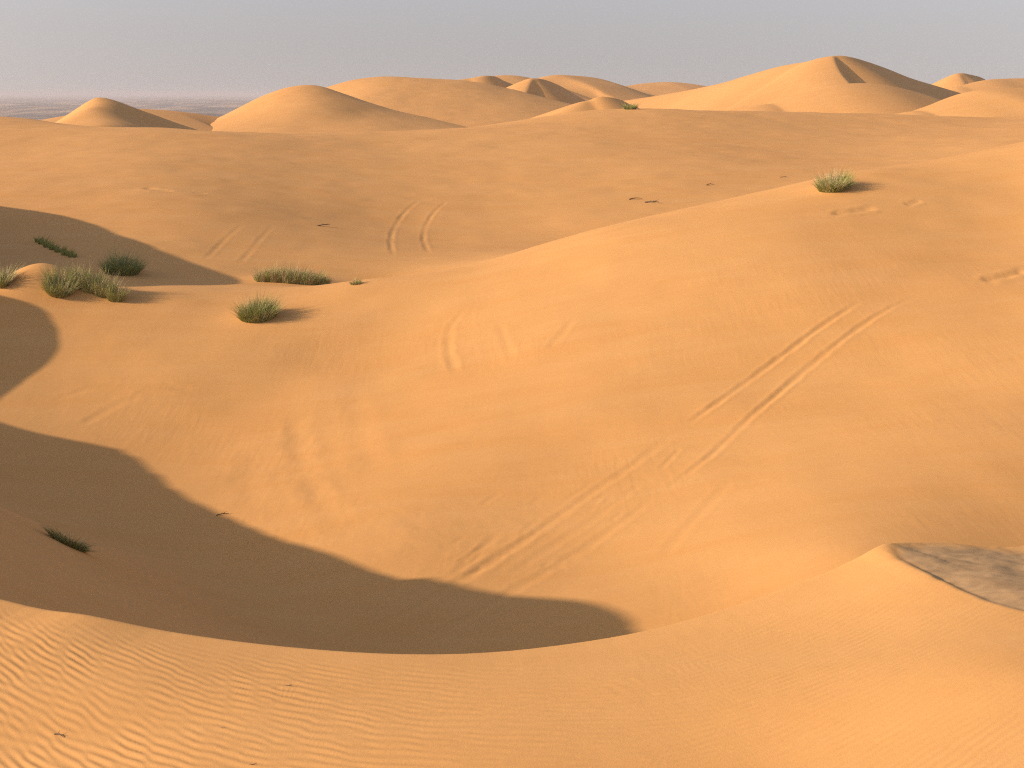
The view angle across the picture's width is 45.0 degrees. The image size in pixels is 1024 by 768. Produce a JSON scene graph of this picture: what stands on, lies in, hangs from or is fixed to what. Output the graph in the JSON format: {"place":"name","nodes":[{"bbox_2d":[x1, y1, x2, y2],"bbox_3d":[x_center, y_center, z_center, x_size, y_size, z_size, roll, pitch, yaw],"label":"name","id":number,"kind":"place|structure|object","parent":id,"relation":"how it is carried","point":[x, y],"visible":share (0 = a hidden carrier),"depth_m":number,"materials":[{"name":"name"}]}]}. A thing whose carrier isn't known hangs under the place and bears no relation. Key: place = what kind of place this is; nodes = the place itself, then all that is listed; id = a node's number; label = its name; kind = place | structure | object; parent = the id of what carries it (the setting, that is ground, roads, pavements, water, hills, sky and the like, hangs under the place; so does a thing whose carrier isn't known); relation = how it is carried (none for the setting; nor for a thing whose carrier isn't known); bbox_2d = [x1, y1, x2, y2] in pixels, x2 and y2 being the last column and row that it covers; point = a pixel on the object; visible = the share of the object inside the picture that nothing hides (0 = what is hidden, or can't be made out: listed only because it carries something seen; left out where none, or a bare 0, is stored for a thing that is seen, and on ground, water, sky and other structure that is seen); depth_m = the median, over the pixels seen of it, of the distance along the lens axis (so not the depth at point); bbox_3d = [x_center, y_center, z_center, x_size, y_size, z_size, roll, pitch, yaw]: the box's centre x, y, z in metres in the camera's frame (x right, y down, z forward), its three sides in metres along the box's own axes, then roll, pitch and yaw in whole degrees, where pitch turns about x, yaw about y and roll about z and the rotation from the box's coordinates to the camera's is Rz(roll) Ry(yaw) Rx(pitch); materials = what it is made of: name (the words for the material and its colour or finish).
{"place":"outdoors","nodes":[
{"label":"outdoors","id":0,"kind":"place"},
{"bbox_2d":[55,98,196,129],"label":"dune","id":1,"kind":"structure","parent":0,"point":[102,112],"depth_m":165.28,"materials":[{"name":"sand"}]},
{"bbox_2d":[42,109,218,130],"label":"dune","id":2,"kind":"structure","parent":0,"point":[198,121],"depth_m":193.78,"materials":[{"name":"sand"}]},
{"bbox_2d":[210,85,465,132],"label":"dune","id":3,"kind":"structure","parent":0,"point":[307,109],"depth_m":189.46,"materials":[{"name":"sand"}]},
{"bbox_2d":[326,76,571,126],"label":"dune","id":4,"kind":"structure","parent":0,"point":[466,103],"depth_m":253.04,"materials":[{"name":"orange sand"}]},
{"bbox_2d":[460,76,512,87],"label":"dune","id":5,"kind":"structure","parent":0,"point":[494,81],"depth_m":310.10,"materials":[{"name":"orange sand"}]},
{"bbox_2d":[0,95,1023,767],"bbox_3d":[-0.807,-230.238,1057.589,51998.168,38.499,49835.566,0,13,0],"label":"ground","id":6,"kind":"structure","parent":0,"point":[554,441],"depth_m":31.90,"materials":[{"name":"sand"}]},
{"bbox_2d":[0,260,24,288],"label":"grass tussock","id":7,"kind":"object","parent":6,"relation":"on","point":[6,280],"depth_m":45.87,"materials":[{"name":"plant"}]},
{"bbox_2d":[34,235,77,257],"bbox_3d":[-20.893,-6.408,56.357,0.808,0.820,5.382,-9,16,-34],"label":"shrub row","id":8,"kind":"object","parent":6,"relation":"on","point":[52,245],"visible":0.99,"depth_m":56.07,"materials":[{"name":"green plant"}]},
{"bbox_2d":[34,261,81,297],"bbox_3d":[-16.703,-3.959,45.637,2.042,1.525,1.879,0,13,0],"label":"grass tussock","id":9,"kind":"object","parent":6,"relation":"on","point":[64,283],"depth_m":45.70,"materials":[{"name":"plant"}]},
{"bbox_2d":[36,518,100,553],"bbox_3d":[-7.321,2.530,20.612,1.224,0.787,0.991,0,13,0],"label":"grass tussock","id":10,"kind":"object","parent":6,"relation":"on","point":[76,545],"depth_m":20.50,"materials":[{"name":"plant"}]},
{"bbox_2d":[61,256,131,301],"bbox_3d":[-15.416,-3.972,45.963,3.160,1.730,1.570,5,14,20],"label":"grass tussock","id":11,"kind":"object","parent":6,"relation":"on","point":[110,292],"depth_m":45.86,"materials":[{"name":"plant"}]},
{"bbox_2d":[89,245,152,275],"bbox_3d":[-16.124,-5.274,51.191,2.582,1.553,2.575,0,13,0],"label":"grass tussock","id":12,"kind":"object","parent":6,"relation":"on","point":[126,268],"depth_m":51.12,"materials":[{"name":"plant"}]},
{"bbox_2d":[230,290,291,322],"bbox_3d":[-8.920,-2.882,43.955,2.337,1.304,2.134,0,13,0],"label":"grass tussock","id":13,"kind":"object","parent":6,"relation":"on","point":[268,310],"depth_m":43.76,"materials":[{"name":"plant"}]},
{"bbox_2d":[251,260,333,284],"bbox_3d":[-9.093,-4.644,51.168,3.624,1.183,1.648,0,13,0],"label":"grass tussock","id":14,"kind":"object","parent":6,"relation":"on","point":[285,276],"depth_m":50.98,"materials":[{"name":"plant"}]},
{"bbox_2d":[349,276,361,284],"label":"grass tussock","id":15,"kind":"object","parent":6,"relation":"on","point":[357,282],"depth_m":46.69,"materials":[{"name":"plant"}]},
{"bbox_2d":[622,103,638,109],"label":"grass tussock","id":16,"kind":"object","parent":6,"relation":"on","point":[627,107],"depth_m":125.22,"materials":[{"name":"plant"}]},
{"bbox_2d":[810,163,857,192],"bbox_3d":[12.431,-7.951,47.649,2.238,1.154,2.311,0,13,0],"label":"grass tussock","id":17,"kind":"object","parent":6,"relation":"on","point":[835,183],"depth_m":47.56,"materials":[{"name":"plant"}]},
{"bbox_2d":[0,0,1023,95],"label":"sky","id":18,"kind":"structure","parent":0,"point":[48,47],"materials":[{"name":"grey"}]},
{"bbox_2d":[495,75,591,100],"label":"dune","id":19,"kind":"structure","parent":0,"point":[513,79],"depth_m":416.44,"materials":[{"name":"orange sand"}]},
{"bbox_2d":[507,78,584,103],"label":"dune","id":20,"kind":"structure","parent":0,"point":[543,88],"depth_m":299.68,"materials":[{"name":"orange sand"}]},
{"bbox_2d":[530,97,637,118],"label":"dune","id":21,"kind":"structure","parent":0,"point":[597,103],"depth_m":198.15,"materials":[{"name":"sand"}]},
{"bbox_2d":[538,75,653,100],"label":"dune","id":22,"kind":"structure","parent":0,"point":[591,87],"depth_m":422.36,"materials":[{"name":"orange sand"}]},
{"bbox_2d":[626,82,706,95],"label":"dune","id":23,"kind":"structure","parent":0,"point":[658,88],"depth_m":615.41,"materials":[{"name":"orange sand"}]},
{"bbox_2d":[625,56,960,110],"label":"dune","id":24,"kind":"structure","parent":0,"point":[771,85],"depth_m":277.86,"materials":[{"name":"orange sand"}]},
{"bbox_2d":[734,83,939,113],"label":"dune","id":25,"kind":"structure","parent":0,"point":[864,98],"depth_m":238.56,"materials":[{"name":"orange sand"}]},
{"bbox_2d":[932,73,984,88],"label":"dune","id":26,"kind":"structure","parent":0,"point":[955,80],"depth_m":403.34,"materials":[{"name":"orange sand"}]},
{"bbox_2d":[897,88,1023,116],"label":"dune","id":27,"kind":"structure","parent":0,"point":[1000,102],"depth_m":207.43,"materials":[{"name":"orange sand"}]},
{"bbox_2d":[947,78,1023,92],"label":"dune","id":28,"kind":"structure","parent":0,"point":[1000,83],"depth_m":367.03,"materials":[{"name":"orange sand"}]}
]}

